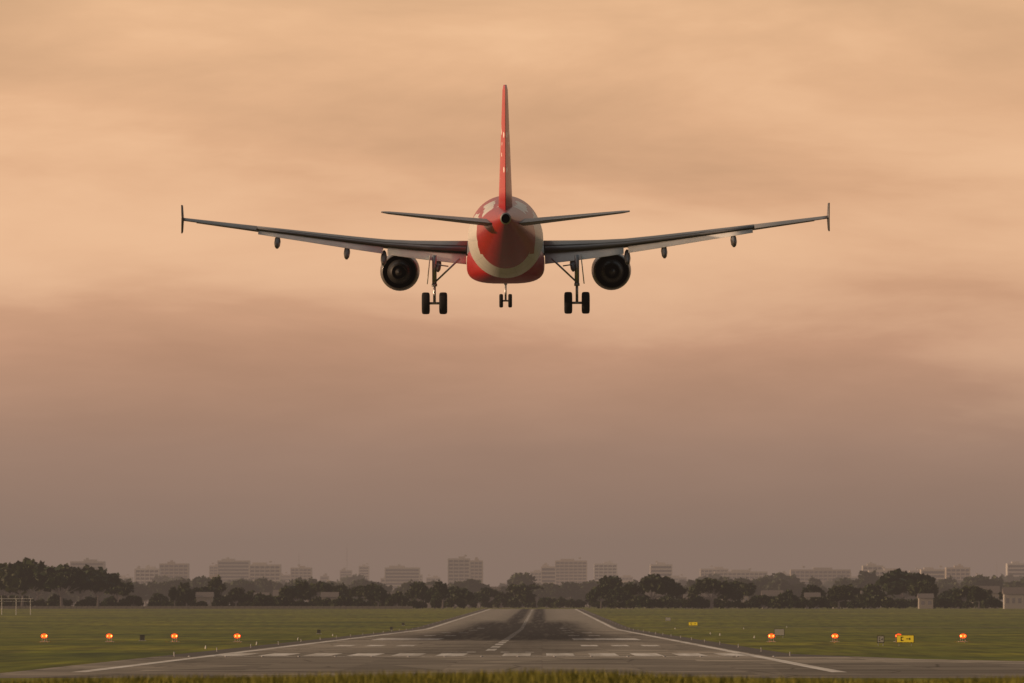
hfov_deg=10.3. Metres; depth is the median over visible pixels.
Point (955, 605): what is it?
bush
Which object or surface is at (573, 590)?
tree
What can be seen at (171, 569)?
building
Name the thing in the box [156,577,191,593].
tree
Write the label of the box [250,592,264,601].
tree
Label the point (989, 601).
tree
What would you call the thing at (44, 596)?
tree
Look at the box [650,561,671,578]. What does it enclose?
building
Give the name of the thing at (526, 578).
tree
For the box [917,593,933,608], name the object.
house
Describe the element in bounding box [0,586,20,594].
tree
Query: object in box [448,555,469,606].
building
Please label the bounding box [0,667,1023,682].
bank grass
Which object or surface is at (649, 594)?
house
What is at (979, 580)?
tree
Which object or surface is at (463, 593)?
tree
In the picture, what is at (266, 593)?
house
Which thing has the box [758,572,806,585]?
tree
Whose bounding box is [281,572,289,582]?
building
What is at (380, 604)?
tree
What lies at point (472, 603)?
tree
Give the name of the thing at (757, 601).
tree
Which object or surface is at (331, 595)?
house
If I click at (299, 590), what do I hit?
tree
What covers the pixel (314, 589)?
tree
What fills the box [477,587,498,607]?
tree
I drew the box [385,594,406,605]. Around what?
bush
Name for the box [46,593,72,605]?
bush
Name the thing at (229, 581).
tree
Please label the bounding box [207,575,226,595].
tree
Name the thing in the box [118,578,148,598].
tree
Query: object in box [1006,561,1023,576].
building
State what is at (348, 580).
tree
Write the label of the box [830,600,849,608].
bush
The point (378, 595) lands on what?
tree
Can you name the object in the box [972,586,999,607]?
house
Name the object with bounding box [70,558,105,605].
building
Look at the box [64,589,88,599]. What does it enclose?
tree
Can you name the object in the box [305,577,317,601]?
tree
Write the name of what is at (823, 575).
building
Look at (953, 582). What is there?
tree
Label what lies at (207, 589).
tree
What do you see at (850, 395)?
sky
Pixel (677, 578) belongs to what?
building
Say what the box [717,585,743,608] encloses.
tree
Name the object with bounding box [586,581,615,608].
tree
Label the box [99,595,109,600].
tree
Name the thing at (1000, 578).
tree
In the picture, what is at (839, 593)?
tree
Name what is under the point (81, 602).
tree
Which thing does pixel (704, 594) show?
house
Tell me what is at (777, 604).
tree
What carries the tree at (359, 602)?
on the ground at (77, 637)
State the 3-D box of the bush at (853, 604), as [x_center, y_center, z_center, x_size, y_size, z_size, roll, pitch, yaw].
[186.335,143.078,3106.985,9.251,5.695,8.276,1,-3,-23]
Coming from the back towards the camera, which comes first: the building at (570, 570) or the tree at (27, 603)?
the building at (570, 570)
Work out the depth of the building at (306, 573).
6050.14 m
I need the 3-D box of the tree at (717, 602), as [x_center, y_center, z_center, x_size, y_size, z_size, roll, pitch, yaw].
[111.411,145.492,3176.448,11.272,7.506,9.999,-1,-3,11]
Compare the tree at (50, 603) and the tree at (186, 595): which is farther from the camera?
the tree at (186, 595)
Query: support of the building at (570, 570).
on the ground at (77, 637)
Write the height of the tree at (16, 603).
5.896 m
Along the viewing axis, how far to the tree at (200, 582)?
3645.30 m
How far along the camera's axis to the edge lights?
575.05 m
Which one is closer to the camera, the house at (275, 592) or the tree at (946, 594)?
the tree at (946, 594)
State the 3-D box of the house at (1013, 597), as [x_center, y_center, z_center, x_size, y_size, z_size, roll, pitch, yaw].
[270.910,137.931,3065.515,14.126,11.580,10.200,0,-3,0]
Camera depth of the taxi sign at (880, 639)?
610.88 m
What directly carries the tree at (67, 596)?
on the ground at (77, 637)
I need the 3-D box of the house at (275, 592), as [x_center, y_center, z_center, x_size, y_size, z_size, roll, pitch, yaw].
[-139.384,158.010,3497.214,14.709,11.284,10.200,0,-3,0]
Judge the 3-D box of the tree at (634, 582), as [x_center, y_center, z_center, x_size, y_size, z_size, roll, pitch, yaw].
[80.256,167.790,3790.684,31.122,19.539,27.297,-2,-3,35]
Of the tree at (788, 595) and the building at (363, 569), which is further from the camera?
the building at (363, 569)
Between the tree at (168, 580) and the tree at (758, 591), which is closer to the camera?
the tree at (758, 591)
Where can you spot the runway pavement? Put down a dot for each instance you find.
(541, 633)
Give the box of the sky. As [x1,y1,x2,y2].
[0,0,1023,586]
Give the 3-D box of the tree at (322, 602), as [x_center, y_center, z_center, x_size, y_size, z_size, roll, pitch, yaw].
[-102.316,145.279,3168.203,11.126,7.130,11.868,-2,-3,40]
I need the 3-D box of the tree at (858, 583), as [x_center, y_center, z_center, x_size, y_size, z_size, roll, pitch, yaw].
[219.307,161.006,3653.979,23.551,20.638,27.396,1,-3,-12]
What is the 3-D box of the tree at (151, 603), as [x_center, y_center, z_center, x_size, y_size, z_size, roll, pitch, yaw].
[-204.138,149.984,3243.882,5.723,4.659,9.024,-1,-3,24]
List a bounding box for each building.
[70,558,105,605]
[118,574,132,581]
[135,565,160,605]
[159,560,188,578]
[209,563,216,576]
[217,556,249,604]
[249,561,280,581]
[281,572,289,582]
[290,565,311,601]
[320,573,328,581]
[340,568,351,577]
[359,563,368,579]
[385,564,419,605]
[426,574,440,581]
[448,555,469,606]
[470,557,482,606]
[530,570,540,600]
[541,563,555,584]
[555,557,586,605]
[594,559,616,580]
[617,574,632,581]
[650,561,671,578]
[672,574,686,582]
[700,566,728,576]
[714,568,767,580]
[790,566,850,583]
[862,562,882,571]
[868,567,905,576]
[909,568,919,573]
[920,566,944,580]
[945,564,969,579]
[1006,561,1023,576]
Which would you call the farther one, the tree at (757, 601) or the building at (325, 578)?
the building at (325, 578)
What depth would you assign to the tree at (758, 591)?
3619.51 m
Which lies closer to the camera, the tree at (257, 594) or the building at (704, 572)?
the tree at (257, 594)
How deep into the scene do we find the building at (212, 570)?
6729.09 m
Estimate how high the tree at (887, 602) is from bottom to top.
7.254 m
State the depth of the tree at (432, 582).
4090.72 m
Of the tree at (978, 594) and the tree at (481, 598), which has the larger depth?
the tree at (481, 598)
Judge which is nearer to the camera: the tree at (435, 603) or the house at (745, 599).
the tree at (435, 603)
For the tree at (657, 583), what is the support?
on the ground at (77, 637)
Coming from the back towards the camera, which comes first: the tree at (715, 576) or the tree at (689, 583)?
the tree at (715, 576)
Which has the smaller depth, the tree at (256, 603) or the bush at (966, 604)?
the tree at (256, 603)
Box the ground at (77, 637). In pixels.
[0,606,1023,682]
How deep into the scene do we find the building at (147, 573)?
5326.31 m
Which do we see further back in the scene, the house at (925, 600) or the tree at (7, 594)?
the tree at (7, 594)
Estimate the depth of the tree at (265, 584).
3816.19 m
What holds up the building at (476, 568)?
on the ground at (77, 637)
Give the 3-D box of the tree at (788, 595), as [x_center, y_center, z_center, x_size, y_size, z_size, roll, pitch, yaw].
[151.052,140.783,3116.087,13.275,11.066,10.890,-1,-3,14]
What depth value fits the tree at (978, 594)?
3102.38 m
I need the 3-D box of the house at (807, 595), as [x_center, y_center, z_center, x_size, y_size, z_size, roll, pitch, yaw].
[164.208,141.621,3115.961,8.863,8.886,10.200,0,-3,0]
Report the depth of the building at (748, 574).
5631.07 m
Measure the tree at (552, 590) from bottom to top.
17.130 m
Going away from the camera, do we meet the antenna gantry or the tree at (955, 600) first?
the antenna gantry
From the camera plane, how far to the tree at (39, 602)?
3232.87 m
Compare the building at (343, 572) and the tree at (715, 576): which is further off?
the building at (343, 572)
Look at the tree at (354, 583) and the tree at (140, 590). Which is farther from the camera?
the tree at (354, 583)
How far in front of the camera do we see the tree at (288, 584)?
3754.68 m
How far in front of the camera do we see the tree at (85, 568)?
3297.05 m
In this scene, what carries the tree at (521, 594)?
on the ground at (77, 637)
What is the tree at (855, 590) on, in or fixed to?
on the ground at (77, 637)
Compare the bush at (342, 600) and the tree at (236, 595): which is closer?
the bush at (342, 600)
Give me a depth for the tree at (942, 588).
3822.89 m
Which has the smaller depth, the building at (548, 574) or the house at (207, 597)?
the house at (207, 597)
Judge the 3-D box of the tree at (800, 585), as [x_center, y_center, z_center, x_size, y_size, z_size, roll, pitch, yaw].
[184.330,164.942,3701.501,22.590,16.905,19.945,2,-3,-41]
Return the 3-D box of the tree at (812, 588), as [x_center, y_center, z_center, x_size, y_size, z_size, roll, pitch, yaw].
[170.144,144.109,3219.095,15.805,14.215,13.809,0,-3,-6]
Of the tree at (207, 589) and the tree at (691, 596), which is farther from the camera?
the tree at (207, 589)
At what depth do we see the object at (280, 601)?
3087.87 m
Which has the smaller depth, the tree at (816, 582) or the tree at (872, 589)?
the tree at (872, 589)
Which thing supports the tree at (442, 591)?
on the ground at (77, 637)
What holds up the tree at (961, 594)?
on the ground at (77, 637)
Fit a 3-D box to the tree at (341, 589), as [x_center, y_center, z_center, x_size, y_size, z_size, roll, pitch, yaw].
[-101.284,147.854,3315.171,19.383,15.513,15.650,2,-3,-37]
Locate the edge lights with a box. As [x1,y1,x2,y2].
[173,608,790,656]
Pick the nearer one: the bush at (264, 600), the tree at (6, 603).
the bush at (264, 600)
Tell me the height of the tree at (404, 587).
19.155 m
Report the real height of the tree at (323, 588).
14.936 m
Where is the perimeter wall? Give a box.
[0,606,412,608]
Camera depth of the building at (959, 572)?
5329.03 m
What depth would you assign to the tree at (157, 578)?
4546.73 m
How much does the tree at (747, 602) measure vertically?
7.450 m
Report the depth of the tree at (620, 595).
3166.17 m
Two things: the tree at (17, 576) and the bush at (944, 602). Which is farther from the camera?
the bush at (944, 602)
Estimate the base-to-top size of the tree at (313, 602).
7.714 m
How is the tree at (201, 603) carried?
on the ground at (77, 637)
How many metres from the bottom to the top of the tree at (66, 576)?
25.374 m
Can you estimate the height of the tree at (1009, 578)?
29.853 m
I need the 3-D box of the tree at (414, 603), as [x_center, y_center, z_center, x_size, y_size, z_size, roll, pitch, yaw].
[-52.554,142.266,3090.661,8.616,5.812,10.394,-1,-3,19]
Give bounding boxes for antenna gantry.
[0,598,32,614]
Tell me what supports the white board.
on the ground at (77, 637)
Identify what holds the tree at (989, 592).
on the ground at (77, 637)
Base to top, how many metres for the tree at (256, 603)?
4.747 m
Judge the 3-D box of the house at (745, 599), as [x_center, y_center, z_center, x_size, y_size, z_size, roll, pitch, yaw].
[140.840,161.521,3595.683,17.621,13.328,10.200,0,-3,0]
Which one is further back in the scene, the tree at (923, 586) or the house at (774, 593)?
the house at (774, 593)
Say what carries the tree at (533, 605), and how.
on the ground at (77, 637)
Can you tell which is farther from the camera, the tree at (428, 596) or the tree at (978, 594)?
the tree at (428, 596)
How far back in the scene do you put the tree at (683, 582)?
4715.65 m
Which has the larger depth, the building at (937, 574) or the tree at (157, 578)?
the building at (937, 574)
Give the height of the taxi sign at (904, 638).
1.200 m
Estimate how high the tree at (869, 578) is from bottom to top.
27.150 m
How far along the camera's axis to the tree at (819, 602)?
3092.23 m
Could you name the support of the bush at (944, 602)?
on the ground at (77, 637)
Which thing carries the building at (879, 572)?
on the ground at (77, 637)
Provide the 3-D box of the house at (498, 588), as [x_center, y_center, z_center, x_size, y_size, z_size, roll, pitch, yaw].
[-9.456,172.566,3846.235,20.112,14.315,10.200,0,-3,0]
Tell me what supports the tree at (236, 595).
on the ground at (77, 637)
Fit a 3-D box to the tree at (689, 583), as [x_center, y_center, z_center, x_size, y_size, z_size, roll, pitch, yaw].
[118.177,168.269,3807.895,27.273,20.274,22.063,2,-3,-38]
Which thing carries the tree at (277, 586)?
on the ground at (77, 637)
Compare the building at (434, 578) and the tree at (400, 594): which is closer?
the tree at (400, 594)
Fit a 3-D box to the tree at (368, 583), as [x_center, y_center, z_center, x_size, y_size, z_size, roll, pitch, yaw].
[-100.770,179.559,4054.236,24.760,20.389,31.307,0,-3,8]
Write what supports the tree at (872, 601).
on the ground at (77, 637)
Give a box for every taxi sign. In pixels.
[688,622,697,625]
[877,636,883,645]
[896,635,913,645]
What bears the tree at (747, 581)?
on the ground at (77, 637)
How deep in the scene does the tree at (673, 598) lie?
3285.99 m
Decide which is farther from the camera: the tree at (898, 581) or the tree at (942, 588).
the tree at (942, 588)
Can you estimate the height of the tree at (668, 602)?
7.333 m
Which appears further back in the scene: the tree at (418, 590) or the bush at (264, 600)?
the tree at (418, 590)
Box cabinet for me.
[139,635,145,640]
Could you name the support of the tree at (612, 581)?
on the ground at (77, 637)
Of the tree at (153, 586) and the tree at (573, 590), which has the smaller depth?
the tree at (573, 590)
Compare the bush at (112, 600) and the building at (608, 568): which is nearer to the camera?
the bush at (112, 600)
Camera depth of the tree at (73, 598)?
3707.16 m
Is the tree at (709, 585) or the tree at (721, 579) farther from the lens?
the tree at (721, 579)
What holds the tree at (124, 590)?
on the ground at (77, 637)
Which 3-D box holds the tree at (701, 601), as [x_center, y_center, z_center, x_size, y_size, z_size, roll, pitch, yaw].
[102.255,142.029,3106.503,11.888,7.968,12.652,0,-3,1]
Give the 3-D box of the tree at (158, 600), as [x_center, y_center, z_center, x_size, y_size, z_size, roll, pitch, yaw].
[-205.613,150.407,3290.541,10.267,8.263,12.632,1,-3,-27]
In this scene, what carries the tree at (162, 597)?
on the ground at (77, 637)
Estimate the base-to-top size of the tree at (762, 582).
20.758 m
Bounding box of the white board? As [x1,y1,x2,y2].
[774,629,784,637]
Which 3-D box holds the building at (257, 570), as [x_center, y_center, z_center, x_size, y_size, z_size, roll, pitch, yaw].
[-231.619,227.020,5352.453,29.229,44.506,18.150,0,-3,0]
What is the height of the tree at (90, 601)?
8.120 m
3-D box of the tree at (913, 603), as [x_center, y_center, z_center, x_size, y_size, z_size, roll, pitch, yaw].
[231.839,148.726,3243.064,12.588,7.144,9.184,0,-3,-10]
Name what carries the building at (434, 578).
on the ground at (77, 637)
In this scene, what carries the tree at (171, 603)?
on the ground at (77, 637)
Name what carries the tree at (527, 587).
on the ground at (77, 637)
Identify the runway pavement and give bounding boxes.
[0,609,1023,677]
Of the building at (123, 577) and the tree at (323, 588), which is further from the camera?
the building at (123, 577)
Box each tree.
[0,557,50,605]
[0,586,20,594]
[0,589,29,595]
[0,595,12,605]
[8,595,20,600]
[11,599,25,605]
[19,595,33,605]
[27,565,47,599]
[27,590,36,598]
[32,563,93,605]
[33,598,46,605]
[39,590,48,600]
[41,600,56,605]
[46,591,70,599]
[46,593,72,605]
[58,564,106,599]
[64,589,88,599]
[68,592,76,605]
[74,599,88,605]
[76,595,100,605]
[89,570,122,605]
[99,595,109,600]
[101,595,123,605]
[104,582,133,602]
[116,600,130,605]
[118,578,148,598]
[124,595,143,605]
[142,581,170,600]
[147,601,159,605]
[149,593,168,600]
[149,595,164,605]
[152,575,172,582]
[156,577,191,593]
[157,576,190,583]
[167,600,185,605]
[168,586,179,605]
[176,582,202,605]
[177,575,227,593]
[194,586,220,600]
[195,601,207,605]
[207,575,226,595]
[211,598,228,605]
[218,587,250,605]
[222,578,260,595]
[226,578,250,582]
[238,590,255,604]
[248,578,282,589]
[249,601,262,605]
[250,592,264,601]
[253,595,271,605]
[258,576,273,593]
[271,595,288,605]
[279,580,313,602]
[282,582,294,587]
[289,577,317,583]
[293,598,309,605]
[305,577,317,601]
[307,581,334,598]
[310,596,320,605]
[316,596,331,605]
[319,583,331,598]
[326,581,341,585]
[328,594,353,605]
[332,582,352,597]
[337,574,368,585]
[346,578,392,598]
[348,582,386,599]
[353,598,371,605]
[358,580,370,601]
[366,587,390,605]
[374,602,396,605]
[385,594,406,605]
[391,591,409,603]
[396,580,417,600]
[404,581,428,608]
[406,599,423,608]
[416,601,427,607]
[423,584,445,608]
[425,580,435,584]
[430,598,441,608]
[433,580,448,608]
[433,586,477,608]
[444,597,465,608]
[451,579,491,607]
[464,599,476,607]
[474,592,489,607]
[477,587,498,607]
[479,601,492,607]
[493,592,508,607]
[493,601,507,607]
[495,572,538,607]
[496,584,536,607]
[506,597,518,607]
[514,583,543,607]
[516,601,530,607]
[530,588,547,607]
[530,602,538,607]
[537,582,568,599]
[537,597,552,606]
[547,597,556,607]
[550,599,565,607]
[560,581,585,607]
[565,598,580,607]
[576,579,599,607]
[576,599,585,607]
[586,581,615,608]
[588,601,596,606]
[592,575,622,589]
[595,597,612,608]
[605,586,633,608]
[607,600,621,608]
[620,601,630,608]
[621,573,687,608]
[622,579,640,595]
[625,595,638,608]
[636,594,656,608]
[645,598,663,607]
[659,594,680,608]
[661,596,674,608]
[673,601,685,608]
[676,580,686,585]
[681,593,702,608]
[682,578,698,593]
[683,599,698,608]
[688,577,735,608]
[692,595,709,608]
[695,573,723,580]
[712,576,732,582]
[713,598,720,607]
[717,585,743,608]
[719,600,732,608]
[727,577,764,596]
[729,580,756,597]
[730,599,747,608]
[738,577,751,597]
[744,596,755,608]
[750,594,773,608]
[752,577,772,587]
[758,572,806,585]
[762,579,802,596]
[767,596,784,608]
[771,595,791,608]
[779,589,800,608]
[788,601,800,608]
[791,583,806,587]
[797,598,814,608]
[800,584,825,599]
[808,576,822,586]
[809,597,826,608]
[820,585,827,594]
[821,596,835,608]
[822,575,843,589]
[826,585,853,608]
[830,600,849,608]
[833,569,880,585]
[842,584,863,608]
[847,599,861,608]
[848,577,866,600]
[854,583,886,608]
[861,594,880,608]
[875,568,935,598]
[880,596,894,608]
[881,590,903,607]
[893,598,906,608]
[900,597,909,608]
[907,580,938,596]
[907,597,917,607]
[914,581,950,595]
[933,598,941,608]
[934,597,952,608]
[937,575,959,588]
[937,585,950,607]
[937,587,958,599]
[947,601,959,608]
[950,594,959,608]
[952,585,974,601]
[960,574,1004,591]
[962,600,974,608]
[966,586,987,608]
[973,594,999,608]
[983,588,992,596]
[991,575,1003,596]
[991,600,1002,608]
[1001,574,1014,582]
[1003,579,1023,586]
[1013,576,1023,580]
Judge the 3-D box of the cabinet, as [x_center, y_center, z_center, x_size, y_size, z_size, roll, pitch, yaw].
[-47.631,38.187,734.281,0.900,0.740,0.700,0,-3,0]
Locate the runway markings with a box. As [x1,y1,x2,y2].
[76,609,843,671]
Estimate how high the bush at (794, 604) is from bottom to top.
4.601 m
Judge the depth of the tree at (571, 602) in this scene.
3545.23 m
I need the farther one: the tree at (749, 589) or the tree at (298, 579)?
the tree at (298, 579)
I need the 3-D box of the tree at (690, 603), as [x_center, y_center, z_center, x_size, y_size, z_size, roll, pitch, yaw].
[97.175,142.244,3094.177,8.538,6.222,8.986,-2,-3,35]
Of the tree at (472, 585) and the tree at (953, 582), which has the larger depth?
the tree at (953, 582)
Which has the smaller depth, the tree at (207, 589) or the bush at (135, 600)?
the bush at (135, 600)
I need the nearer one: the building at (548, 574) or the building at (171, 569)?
the building at (548, 574)
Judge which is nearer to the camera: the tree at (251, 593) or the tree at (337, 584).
the tree at (251, 593)
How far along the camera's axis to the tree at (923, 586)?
3167.68 m
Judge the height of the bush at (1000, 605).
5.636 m
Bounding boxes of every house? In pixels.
[195,592,213,605]
[253,592,269,595]
[272,590,278,595]
[320,592,338,600]
[424,585,448,607]
[485,587,511,607]
[645,590,662,607]
[698,592,714,608]
[724,596,748,607]
[761,590,783,608]
[804,592,820,608]
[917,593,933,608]
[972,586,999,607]
[1002,587,1023,608]
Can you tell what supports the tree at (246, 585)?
on the ground at (77, 637)
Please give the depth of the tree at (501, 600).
3501.09 m
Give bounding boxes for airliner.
[181,85,829,313]
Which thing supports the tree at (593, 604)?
on the ground at (77, 637)
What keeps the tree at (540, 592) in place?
on the ground at (77, 637)
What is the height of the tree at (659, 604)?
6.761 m
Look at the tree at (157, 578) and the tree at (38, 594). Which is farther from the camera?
the tree at (157, 578)
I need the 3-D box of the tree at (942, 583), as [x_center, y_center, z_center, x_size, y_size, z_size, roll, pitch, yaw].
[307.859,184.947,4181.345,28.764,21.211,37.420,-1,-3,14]
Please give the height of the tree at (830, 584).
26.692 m
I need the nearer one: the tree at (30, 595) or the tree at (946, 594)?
the tree at (946, 594)
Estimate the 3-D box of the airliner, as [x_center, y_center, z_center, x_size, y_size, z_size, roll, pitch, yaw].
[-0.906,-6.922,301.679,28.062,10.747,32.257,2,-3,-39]
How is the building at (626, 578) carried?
on the ground at (77, 637)
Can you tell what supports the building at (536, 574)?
on the ground at (77, 637)
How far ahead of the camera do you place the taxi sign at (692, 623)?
1418.95 m
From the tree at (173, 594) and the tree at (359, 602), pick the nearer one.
the tree at (173, 594)
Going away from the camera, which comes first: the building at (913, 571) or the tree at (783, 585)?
the tree at (783, 585)
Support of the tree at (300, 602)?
on the ground at (77, 637)
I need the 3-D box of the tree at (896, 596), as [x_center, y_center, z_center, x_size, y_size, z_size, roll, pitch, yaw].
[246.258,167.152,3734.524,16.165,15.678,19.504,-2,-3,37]
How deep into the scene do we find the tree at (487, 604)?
3579.89 m
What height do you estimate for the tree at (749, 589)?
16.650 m
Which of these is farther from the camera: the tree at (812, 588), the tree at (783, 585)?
the tree at (783, 585)
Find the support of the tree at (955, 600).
on the ground at (77, 637)
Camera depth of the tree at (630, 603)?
3159.36 m
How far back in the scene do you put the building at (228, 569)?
5732.22 m
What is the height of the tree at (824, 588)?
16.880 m
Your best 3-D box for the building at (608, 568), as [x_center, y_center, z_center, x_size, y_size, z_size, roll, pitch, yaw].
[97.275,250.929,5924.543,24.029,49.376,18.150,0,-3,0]
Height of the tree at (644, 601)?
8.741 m
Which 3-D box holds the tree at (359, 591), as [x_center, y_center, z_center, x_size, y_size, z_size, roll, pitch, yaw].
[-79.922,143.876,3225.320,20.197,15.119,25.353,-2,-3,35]
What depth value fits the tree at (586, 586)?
3929.53 m
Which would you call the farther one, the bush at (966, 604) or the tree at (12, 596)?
the tree at (12, 596)
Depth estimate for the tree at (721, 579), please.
3815.65 m
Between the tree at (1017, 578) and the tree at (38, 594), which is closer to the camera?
the tree at (38, 594)
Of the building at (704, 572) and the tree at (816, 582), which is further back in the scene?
the building at (704, 572)
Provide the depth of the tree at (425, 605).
3139.14 m
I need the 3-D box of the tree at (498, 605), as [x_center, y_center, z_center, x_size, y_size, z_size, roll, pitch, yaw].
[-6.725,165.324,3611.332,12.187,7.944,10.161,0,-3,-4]
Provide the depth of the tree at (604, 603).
3279.93 m
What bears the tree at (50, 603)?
on the ground at (77, 637)
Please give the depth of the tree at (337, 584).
4252.09 m
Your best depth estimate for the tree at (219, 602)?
3073.52 m

